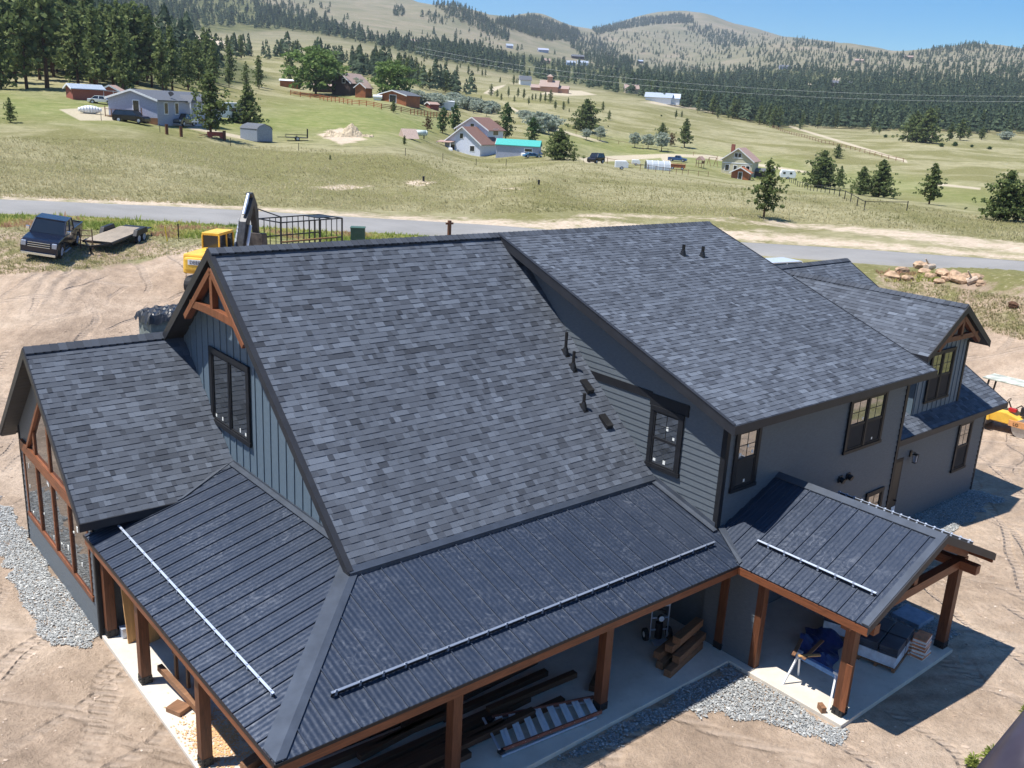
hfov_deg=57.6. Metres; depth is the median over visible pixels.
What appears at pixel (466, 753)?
timber
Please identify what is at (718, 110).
pine tree
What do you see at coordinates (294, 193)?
field grass
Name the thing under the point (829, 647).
plastic sheet
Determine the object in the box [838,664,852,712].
board
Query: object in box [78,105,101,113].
covered boat
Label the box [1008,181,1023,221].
pine tree
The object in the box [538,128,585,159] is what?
pine tree
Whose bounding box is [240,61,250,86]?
pine tree
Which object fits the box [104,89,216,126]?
trailer home
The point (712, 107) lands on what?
pine tree
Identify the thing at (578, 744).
clods
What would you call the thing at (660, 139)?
silver tree
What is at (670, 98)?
ranch house
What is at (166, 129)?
gate post
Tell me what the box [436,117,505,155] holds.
farmhouse
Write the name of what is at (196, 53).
pine tree
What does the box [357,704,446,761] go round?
timber
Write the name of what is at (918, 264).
boulder
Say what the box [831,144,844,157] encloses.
pine tree
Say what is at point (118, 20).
pine tree
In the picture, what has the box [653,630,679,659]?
beam
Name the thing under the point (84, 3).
pine tree
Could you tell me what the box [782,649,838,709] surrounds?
sawhorse
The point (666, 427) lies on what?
window
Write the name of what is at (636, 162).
trailer
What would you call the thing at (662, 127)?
pine tree
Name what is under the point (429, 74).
pine tree
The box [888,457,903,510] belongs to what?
door
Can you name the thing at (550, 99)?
pine tree
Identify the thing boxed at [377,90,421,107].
orange barn
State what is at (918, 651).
carton
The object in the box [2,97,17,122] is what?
pine tree
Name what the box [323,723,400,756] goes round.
timber
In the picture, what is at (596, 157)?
jeep
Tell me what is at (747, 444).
window
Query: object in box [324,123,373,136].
dirt pile
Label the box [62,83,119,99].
chicken shed
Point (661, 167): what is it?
wire fence
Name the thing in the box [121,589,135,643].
plywood sheet
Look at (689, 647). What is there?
beam
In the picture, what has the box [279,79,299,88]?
pale shed
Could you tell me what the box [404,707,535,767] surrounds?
timber
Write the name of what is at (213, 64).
pine tree
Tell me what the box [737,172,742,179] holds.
door
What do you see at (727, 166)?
window
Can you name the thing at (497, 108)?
silver tree
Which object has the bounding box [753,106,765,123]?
pine tree
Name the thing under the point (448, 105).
horse trailer
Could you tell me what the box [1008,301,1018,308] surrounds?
boulder
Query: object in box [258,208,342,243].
steel rack
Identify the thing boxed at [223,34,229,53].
pine tree
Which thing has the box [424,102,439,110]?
red coop
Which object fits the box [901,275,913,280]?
boulder
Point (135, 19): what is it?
pine tree
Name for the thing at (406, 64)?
pine tree
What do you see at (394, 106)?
pine tree
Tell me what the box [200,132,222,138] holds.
farm cart
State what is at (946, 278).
boulder
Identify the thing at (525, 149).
window
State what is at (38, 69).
pine tree
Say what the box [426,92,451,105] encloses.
silver shrub
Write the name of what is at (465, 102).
silver shrub
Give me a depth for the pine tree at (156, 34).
205.16 m
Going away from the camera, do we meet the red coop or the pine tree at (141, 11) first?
the pine tree at (141, 11)
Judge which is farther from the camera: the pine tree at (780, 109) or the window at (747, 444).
the pine tree at (780, 109)
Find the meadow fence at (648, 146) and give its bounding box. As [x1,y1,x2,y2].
[558,128,717,159]
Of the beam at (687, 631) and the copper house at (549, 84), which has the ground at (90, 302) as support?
the copper house at (549, 84)
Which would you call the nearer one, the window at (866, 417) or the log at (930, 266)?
the window at (866, 417)
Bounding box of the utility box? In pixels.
[350,226,365,239]
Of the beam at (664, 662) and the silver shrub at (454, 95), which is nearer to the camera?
the beam at (664, 662)
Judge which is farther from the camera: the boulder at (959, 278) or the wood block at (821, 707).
the boulder at (959, 278)
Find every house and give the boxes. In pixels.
[0,221,1008,767]
[506,44,512,48]
[518,75,531,85]
[530,74,569,93]
[537,48,548,52]
[571,54,584,59]
[623,84,639,93]
[644,92,680,104]
[720,144,760,176]
[831,80,851,86]
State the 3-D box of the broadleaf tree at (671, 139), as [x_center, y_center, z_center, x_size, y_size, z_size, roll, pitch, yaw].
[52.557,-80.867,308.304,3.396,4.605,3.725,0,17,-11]
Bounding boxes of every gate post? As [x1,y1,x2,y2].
[165,124,168,134]
[179,126,182,136]
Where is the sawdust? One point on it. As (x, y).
(217, 728)
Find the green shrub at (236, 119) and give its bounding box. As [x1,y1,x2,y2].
[227,112,242,121]
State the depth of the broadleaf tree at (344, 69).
303.11 m
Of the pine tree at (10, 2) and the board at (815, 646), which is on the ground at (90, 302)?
the pine tree at (10, 2)
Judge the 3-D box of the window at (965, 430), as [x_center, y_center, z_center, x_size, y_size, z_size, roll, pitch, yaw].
[16.959,2.308,35.099,1.160,2.000,0.080,-11,21,-39]
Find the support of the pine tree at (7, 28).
on the ground at (90, 302)
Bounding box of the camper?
[779,169,795,178]
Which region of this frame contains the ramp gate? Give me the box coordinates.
[70,228,93,249]
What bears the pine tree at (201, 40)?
on the ground at (90, 302)
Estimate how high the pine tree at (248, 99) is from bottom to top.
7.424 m
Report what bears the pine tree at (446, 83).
on the ground at (90, 302)
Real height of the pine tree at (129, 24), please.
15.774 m
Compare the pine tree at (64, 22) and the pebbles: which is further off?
the pine tree at (64, 22)
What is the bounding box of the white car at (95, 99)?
[87,95,107,103]
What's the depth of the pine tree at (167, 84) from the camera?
188.84 m
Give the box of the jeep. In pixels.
[587,153,604,163]
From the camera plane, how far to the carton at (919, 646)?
24.61 m
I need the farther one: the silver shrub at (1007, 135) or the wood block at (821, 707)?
the silver shrub at (1007, 135)
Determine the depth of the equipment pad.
26.71 m
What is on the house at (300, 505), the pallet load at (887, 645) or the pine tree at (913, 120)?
the pallet load at (887, 645)
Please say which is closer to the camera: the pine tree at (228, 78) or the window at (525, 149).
the window at (525, 149)
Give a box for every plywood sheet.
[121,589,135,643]
[148,622,159,642]
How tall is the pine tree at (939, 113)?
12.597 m
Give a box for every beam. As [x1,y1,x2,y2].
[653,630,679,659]
[656,636,692,669]
[663,642,702,677]
[665,630,698,652]
[672,617,702,645]
[672,630,705,663]
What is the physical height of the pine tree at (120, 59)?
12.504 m
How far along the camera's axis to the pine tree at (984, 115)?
516.49 m
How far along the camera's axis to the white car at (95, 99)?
150.84 m
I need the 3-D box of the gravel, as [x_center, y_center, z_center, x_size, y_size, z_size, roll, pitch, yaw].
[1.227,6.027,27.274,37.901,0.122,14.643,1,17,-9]
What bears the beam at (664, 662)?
on the house at (300, 505)
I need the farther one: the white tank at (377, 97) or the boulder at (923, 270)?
the white tank at (377, 97)
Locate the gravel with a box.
[0,489,1006,760]
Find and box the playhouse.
[695,156,704,167]
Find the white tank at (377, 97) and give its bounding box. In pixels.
[373,95,381,99]
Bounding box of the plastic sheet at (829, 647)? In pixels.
[793,626,843,669]
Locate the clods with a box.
[0,330,1019,767]
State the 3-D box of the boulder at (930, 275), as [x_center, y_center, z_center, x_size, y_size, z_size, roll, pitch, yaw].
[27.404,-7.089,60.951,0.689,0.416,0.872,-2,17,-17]
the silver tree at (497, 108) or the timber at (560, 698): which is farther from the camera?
the silver tree at (497, 108)
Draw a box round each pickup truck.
[20,213,82,257]
[173,113,196,125]
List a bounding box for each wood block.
[166,699,191,716]
[817,702,826,713]
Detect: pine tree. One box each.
[0,0,19,79]
[0,0,26,73]
[0,3,43,81]
[0,16,29,88]
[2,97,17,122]
[3,0,48,88]
[13,0,88,87]
[15,0,59,79]
[35,0,65,76]
[47,0,86,75]
[53,6,90,83]
[54,5,80,78]
[58,0,80,13]
[60,3,115,84]
[61,0,108,82]
[76,4,116,84]
[87,57,105,84]
[94,8,106,81]
[96,0,108,14]
[99,4,133,84]
[101,37,148,83]
[103,0,145,88]
[107,25,138,88]
[118,3,129,16]
[121,1,156,83]
[122,6,145,83]
[135,10,175,86]
[137,3,167,57]
[148,30,172,89]
[149,22,190,90]
[152,24,164,83]
[155,55,176,85]
[161,63,173,90]
[176,39,204,89]
[179,46,193,86]
[183,40,197,66]
[183,69,239,131]
[190,36,214,85]
[193,27,209,54]
[199,31,218,76]
[199,36,222,80]
[203,37,221,82]
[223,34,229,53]
[223,43,240,79]
[224,63,233,83]
[231,83,269,123]
[237,35,246,55]
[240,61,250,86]
[250,55,267,86]
[250,63,265,87]
[283,50,293,78]
[390,100,397,112]
[404,56,411,77]
[422,68,432,89]
[439,71,452,91]
[488,84,493,94]
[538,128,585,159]
[547,90,554,102]
[560,98,608,130]
[571,150,576,160]
[654,122,669,137]
[675,118,693,147]
[696,89,702,110]
[708,93,719,111]
[709,96,716,113]
[716,104,720,118]
[728,96,737,118]
[735,99,741,116]
[743,157,789,217]
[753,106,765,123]
[765,103,772,125]
[766,105,779,126]
[777,106,785,126]
[778,112,782,124]
[795,149,850,187]
[802,110,805,125]
[814,112,821,127]
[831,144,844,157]
[832,166,846,186]
[834,112,839,126]
[847,166,878,194]
[867,159,901,197]
[868,120,876,132]
[891,111,926,141]
[908,107,948,142]
[913,163,947,203]
[936,108,940,125]
[945,122,955,140]
[956,118,971,139]
[964,169,1023,221]
[966,126,972,137]
[978,126,987,139]
[981,110,986,122]
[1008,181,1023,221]
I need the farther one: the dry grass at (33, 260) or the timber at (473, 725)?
the dry grass at (33, 260)
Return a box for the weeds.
[0,211,937,281]
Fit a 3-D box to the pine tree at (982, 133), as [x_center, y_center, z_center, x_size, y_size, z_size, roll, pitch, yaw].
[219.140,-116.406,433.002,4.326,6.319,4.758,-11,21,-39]
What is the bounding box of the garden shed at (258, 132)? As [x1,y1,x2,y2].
[240,122,272,141]
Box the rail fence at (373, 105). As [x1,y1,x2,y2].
[290,90,450,116]
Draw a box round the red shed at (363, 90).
[353,82,373,97]
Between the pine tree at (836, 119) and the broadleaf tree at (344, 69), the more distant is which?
the pine tree at (836, 119)
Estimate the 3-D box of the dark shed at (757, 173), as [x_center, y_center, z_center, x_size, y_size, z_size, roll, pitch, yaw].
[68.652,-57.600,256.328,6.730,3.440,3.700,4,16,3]
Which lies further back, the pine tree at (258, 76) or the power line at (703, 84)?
the power line at (703, 84)
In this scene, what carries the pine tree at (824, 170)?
on the ground at (90, 302)
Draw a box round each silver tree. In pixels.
[353,77,363,82]
[468,102,480,112]
[482,106,491,115]
[494,103,501,110]
[580,128,591,139]
[594,126,606,137]
[629,132,641,147]
[641,134,655,144]
[651,132,670,151]
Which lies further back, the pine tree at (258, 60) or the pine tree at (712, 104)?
the pine tree at (712, 104)
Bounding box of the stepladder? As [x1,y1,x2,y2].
[482,695,601,757]
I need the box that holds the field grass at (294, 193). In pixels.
[0,134,1023,242]
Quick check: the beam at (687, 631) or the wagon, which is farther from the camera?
the wagon
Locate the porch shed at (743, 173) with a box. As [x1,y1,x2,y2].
[729,166,752,179]
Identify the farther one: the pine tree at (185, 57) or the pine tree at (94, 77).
the pine tree at (185, 57)
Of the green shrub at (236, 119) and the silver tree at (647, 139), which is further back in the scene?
the silver tree at (647, 139)
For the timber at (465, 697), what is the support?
on the house at (300, 505)
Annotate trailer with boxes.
[82,223,151,253]
[286,129,307,140]
[439,101,454,110]
[614,160,628,169]
[631,160,639,164]
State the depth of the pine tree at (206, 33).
251.82 m
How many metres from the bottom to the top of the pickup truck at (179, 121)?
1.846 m
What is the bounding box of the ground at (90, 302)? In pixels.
[0,0,1023,767]
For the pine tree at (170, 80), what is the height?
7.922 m
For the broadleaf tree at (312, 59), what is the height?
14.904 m
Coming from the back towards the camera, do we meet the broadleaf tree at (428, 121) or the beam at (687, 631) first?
the broadleaf tree at (428, 121)
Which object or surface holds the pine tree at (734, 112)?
on the ground at (90, 302)
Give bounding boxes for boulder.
[884,270,900,278]
[895,267,909,272]
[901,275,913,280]
[913,261,926,268]
[918,268,930,272]
[924,272,936,277]
[933,278,945,283]
[935,268,948,275]
[941,276,949,281]
[948,269,961,276]
[949,274,967,283]
[967,273,983,279]
[975,280,985,285]
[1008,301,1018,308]
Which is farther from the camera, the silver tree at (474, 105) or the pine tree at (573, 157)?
the silver tree at (474, 105)
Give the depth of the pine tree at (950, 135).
412.66 m
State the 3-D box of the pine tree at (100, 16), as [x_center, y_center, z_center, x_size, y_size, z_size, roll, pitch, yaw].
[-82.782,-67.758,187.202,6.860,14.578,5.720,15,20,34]
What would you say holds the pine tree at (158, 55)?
on the ground at (90, 302)
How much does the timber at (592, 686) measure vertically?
0.160 m
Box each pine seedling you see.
[964,751,979,767]
[978,743,993,760]
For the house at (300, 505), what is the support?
on the ground at (90, 302)
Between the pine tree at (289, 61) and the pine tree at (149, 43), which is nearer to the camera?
the pine tree at (149, 43)
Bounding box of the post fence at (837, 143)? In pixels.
[772,125,903,161]
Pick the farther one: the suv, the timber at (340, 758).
the suv
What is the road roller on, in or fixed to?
on the ground at (90, 302)
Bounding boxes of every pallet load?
[823,617,860,637]
[856,618,914,672]
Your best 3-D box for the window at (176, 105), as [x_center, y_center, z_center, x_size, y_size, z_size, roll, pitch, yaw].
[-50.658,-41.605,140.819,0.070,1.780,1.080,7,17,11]
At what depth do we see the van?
60.21 m
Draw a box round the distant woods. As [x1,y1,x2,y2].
[14,0,1023,133]
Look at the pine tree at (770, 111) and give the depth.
493.73 m
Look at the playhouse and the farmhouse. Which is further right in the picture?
the playhouse
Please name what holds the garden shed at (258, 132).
on the ground at (90, 302)
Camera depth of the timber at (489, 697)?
22.16 m
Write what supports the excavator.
on the ground at (90, 302)
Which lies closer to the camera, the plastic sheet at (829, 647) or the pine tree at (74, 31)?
the plastic sheet at (829, 647)
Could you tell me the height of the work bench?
0.760 m
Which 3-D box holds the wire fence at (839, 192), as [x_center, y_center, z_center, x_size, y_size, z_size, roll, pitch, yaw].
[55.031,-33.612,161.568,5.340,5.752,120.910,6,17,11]
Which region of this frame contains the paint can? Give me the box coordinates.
[119,624,126,638]
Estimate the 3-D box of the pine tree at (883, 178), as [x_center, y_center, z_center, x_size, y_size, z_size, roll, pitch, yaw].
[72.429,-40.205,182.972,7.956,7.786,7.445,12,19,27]
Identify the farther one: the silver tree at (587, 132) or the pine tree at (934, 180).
the silver tree at (587, 132)
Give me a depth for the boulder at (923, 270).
63.20 m
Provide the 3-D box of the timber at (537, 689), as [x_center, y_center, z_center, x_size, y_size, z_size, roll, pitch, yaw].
[0.499,7.288,22.101,2.656,0.140,0.170,-10,21,-37]
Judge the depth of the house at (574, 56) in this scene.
1368.23 m
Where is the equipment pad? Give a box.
[891,604,933,628]
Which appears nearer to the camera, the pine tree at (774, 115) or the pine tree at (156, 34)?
the pine tree at (156, 34)
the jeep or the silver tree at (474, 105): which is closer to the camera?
the jeep
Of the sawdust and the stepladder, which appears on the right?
the stepladder
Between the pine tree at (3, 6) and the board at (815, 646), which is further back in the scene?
the pine tree at (3, 6)
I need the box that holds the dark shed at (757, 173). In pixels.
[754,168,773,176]
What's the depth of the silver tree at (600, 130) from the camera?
295.61 m
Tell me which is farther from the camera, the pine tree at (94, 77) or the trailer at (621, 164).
the pine tree at (94, 77)
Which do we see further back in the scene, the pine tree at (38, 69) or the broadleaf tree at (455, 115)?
the broadleaf tree at (455, 115)
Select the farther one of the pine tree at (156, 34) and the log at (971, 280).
the pine tree at (156, 34)
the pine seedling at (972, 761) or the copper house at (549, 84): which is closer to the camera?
the pine seedling at (972, 761)
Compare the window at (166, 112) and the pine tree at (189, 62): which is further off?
the pine tree at (189, 62)
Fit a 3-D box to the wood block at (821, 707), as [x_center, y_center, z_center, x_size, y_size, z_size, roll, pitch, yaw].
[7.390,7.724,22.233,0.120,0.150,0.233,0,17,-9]
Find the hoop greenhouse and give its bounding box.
[644,160,670,170]
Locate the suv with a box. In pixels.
[112,109,150,122]
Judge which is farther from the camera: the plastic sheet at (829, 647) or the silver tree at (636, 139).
the silver tree at (636, 139)
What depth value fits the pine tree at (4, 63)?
157.73 m
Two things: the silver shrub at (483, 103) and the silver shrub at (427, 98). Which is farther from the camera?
the silver shrub at (483, 103)
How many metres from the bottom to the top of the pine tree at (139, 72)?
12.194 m
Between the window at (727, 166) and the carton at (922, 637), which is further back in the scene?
the window at (727, 166)
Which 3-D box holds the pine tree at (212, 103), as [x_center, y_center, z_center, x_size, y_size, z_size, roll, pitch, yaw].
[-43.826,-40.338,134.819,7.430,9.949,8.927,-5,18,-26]
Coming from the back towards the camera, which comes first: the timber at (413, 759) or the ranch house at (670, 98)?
the ranch house at (670, 98)
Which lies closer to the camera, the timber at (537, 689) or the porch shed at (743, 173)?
the timber at (537, 689)
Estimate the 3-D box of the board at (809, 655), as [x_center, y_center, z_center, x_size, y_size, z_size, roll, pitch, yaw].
[7.305,6.672,22.897,0.566,0.045,0.090,1,17,-8]
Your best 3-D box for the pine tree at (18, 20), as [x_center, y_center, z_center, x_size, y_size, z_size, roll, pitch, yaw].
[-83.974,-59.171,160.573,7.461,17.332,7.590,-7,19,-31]
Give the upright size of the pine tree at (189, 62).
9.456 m
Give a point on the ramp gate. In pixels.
(80, 240)
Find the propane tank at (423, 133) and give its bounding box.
[417,130,427,138]
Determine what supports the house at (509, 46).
on the ground at (90, 302)
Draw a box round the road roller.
[983,373,1023,437]
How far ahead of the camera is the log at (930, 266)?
64.20 m
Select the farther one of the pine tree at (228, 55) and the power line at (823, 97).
the power line at (823, 97)
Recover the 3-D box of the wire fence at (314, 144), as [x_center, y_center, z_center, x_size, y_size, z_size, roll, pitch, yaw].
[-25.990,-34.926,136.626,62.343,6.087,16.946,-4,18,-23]
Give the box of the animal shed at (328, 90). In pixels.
[311,84,331,92]
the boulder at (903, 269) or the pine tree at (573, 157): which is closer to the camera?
the boulder at (903, 269)
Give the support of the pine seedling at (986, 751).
on the ground at (90, 302)
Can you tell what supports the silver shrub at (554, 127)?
on the ground at (90, 302)
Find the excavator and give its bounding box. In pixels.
[183,192,267,289]
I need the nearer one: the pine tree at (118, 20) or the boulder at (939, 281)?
the boulder at (939, 281)
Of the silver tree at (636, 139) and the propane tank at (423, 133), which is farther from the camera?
the silver tree at (636, 139)
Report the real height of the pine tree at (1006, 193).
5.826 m
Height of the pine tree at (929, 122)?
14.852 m
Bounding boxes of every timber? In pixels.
[157,664,194,710]
[240,752,262,767]
[304,710,446,767]
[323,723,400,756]
[352,709,488,767]
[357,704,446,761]
[379,696,530,767]
[386,718,503,767]
[400,662,537,727]
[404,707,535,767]
[427,748,471,767]
[443,668,548,722]
[486,670,576,712]
[486,695,564,739]
[588,647,612,691]
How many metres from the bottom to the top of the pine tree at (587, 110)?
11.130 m
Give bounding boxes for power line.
[417,51,1023,101]
[423,48,944,95]
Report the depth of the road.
71.89 m
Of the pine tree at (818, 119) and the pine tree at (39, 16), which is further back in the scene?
the pine tree at (818, 119)
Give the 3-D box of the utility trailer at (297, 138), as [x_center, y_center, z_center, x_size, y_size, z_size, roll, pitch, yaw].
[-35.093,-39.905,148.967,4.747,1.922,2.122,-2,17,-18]
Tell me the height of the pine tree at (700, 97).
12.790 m
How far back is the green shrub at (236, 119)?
164.14 m
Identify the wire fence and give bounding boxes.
[100,112,506,161]
[607,157,708,175]
[789,178,908,210]
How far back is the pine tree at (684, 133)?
304.56 m
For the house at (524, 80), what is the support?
on the ground at (90, 302)
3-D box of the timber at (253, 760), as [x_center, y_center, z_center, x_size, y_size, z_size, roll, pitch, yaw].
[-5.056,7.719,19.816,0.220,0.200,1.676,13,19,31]
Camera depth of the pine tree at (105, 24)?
176.85 m
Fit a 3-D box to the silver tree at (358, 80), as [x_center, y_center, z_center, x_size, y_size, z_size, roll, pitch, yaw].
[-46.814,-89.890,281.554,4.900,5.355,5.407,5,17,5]
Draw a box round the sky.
[414,0,1023,50]
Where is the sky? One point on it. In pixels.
(894, 25)
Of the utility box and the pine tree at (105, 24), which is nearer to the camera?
the utility box
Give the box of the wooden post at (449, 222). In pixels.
[446,220,453,234]
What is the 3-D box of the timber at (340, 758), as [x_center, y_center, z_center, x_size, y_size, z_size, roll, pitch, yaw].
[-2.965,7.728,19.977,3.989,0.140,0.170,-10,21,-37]
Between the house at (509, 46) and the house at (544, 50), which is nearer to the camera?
the house at (509, 46)
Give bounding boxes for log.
[923,259,935,269]
[966,270,977,284]
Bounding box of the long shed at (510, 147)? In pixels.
[495,138,541,157]
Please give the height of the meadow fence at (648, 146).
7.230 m
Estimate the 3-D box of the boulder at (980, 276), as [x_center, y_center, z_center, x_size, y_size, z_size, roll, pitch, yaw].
[28.843,-6.625,57.939,1.355,0.581,0.898,-4,18,-23]
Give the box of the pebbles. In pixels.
[0,329,1023,767]
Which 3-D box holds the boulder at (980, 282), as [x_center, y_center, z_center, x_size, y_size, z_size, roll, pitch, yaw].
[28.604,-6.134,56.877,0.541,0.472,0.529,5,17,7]
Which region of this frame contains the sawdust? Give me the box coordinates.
[164,692,253,767]
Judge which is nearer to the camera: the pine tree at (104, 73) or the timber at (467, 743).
the timber at (467, 743)
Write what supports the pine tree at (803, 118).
on the ground at (90, 302)
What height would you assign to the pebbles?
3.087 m
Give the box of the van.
[766,257,802,265]
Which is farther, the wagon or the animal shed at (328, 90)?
the animal shed at (328, 90)
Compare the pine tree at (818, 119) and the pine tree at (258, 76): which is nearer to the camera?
the pine tree at (258, 76)
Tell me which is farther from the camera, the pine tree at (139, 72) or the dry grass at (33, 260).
the pine tree at (139, 72)
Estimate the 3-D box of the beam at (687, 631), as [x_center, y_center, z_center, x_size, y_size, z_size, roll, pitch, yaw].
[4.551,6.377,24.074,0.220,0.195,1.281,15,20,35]
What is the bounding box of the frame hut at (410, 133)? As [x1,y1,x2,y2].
[399,128,418,138]
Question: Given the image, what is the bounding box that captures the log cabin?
[330,73,370,95]
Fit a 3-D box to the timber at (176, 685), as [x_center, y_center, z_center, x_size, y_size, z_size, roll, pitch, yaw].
[-7.528,7.027,21.291,2.179,0.378,0.120,18,22,41]
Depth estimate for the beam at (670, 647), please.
23.62 m
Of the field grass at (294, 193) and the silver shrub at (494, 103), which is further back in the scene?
the silver shrub at (494, 103)
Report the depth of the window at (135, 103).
136.55 m
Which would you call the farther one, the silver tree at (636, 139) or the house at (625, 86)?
the house at (625, 86)
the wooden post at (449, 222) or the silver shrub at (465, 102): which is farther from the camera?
the silver shrub at (465, 102)
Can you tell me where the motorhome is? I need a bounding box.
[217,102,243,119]
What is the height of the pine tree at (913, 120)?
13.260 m
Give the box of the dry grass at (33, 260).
[0,227,1023,339]
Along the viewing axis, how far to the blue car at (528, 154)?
177.50 m
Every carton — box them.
[909,650,930,661]
[911,644,930,656]
[912,639,931,650]
[913,629,931,645]
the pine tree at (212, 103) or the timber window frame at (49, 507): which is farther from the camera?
the pine tree at (212, 103)
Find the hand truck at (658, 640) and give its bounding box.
[642,604,672,645]
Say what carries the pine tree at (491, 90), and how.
on the ground at (90, 302)
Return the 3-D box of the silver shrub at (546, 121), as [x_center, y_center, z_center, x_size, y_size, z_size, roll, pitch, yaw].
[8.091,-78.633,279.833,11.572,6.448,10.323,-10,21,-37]
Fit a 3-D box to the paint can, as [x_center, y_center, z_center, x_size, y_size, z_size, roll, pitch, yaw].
[-9.820,6.287,23.704,0.260,0.280,0.220,-11,21,-39]
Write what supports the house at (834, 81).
on the ground at (90, 302)
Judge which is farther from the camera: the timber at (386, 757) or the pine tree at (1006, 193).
the pine tree at (1006, 193)
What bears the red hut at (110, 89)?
on the ground at (90, 302)
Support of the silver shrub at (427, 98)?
on the ground at (90, 302)
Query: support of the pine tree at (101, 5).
on the ground at (90, 302)
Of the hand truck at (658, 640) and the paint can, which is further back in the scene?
the hand truck at (658, 640)
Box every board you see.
[792,638,802,655]
[798,654,820,657]
[802,639,823,659]
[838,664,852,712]
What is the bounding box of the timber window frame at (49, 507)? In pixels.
[19,403,94,601]
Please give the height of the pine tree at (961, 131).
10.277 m
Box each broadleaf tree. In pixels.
[279,44,347,93]
[321,64,351,83]
[367,59,421,93]
[423,116,433,128]
[436,107,449,132]
[448,104,461,130]
[498,102,516,138]
[524,117,541,139]
[669,133,676,144]
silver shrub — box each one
[411,90,426,101]
[420,94,432,103]
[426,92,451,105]
[430,96,441,101]
[445,92,464,97]
[447,97,460,104]
[453,96,476,109]
[476,100,498,112]
[488,100,499,111]
[514,110,531,117]
[518,111,559,132]
[548,114,566,130]
[997,131,1015,139]
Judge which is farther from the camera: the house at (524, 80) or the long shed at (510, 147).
the house at (524, 80)
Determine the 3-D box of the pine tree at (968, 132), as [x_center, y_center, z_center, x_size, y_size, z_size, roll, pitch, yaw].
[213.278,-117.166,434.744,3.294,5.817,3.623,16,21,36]
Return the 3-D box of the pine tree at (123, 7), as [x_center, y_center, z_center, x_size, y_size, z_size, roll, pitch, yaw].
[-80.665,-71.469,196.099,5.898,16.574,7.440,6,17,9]
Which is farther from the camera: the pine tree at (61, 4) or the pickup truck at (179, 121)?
the pine tree at (61, 4)
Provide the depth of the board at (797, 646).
23.19 m
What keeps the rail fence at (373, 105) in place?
on the ground at (90, 302)
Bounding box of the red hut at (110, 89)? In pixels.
[104,85,123,95]
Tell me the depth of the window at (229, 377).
24.47 m
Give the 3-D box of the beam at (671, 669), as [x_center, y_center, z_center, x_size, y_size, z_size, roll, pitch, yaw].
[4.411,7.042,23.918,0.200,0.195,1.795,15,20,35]
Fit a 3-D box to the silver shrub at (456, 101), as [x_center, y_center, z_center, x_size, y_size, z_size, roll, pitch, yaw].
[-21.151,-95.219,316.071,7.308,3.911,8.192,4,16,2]
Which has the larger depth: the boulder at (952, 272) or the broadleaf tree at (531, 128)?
the broadleaf tree at (531, 128)
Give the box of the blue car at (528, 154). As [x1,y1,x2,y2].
[522,152,541,157]
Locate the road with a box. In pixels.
[0,199,1023,270]
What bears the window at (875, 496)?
in the house at (300, 505)
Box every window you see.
[132,99,139,111]
[164,102,168,114]
[174,102,178,114]
[208,345,251,447]
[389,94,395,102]
[469,145,474,151]
[524,148,532,152]
[644,404,684,478]
[724,164,729,170]
[728,427,762,493]
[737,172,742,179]
[842,391,889,455]
[865,486,884,507]
[923,347,956,403]
[950,420,973,472]
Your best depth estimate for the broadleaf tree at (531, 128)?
220.85 m
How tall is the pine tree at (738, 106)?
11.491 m
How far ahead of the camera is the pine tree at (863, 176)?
181.72 m
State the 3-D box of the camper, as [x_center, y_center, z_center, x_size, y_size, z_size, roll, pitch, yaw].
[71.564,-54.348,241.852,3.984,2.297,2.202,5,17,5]
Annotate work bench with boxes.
[172,651,190,688]
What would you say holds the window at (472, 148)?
in the farmhouse
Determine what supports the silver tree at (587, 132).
on the ground at (90, 302)
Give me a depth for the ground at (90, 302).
85.23 m
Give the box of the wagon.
[671,163,685,168]
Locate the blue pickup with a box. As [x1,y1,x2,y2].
[668,155,686,161]
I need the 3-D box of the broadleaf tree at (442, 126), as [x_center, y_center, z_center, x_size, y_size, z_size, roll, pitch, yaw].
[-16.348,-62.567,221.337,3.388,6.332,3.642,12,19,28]
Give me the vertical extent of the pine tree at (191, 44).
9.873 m
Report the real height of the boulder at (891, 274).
0.629 m
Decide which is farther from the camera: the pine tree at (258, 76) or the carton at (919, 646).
the pine tree at (258, 76)
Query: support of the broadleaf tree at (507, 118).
on the ground at (90, 302)
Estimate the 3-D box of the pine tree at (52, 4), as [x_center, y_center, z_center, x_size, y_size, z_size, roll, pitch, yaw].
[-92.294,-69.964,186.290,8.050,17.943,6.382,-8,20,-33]
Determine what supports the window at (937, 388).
in the house at (300, 505)
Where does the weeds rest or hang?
on the ground at (90, 302)
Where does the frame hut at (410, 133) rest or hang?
on the ground at (90, 302)
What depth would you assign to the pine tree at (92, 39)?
163.47 m
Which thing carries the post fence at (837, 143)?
on the ground at (90, 302)
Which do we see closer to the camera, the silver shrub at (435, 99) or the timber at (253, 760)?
the timber at (253, 760)

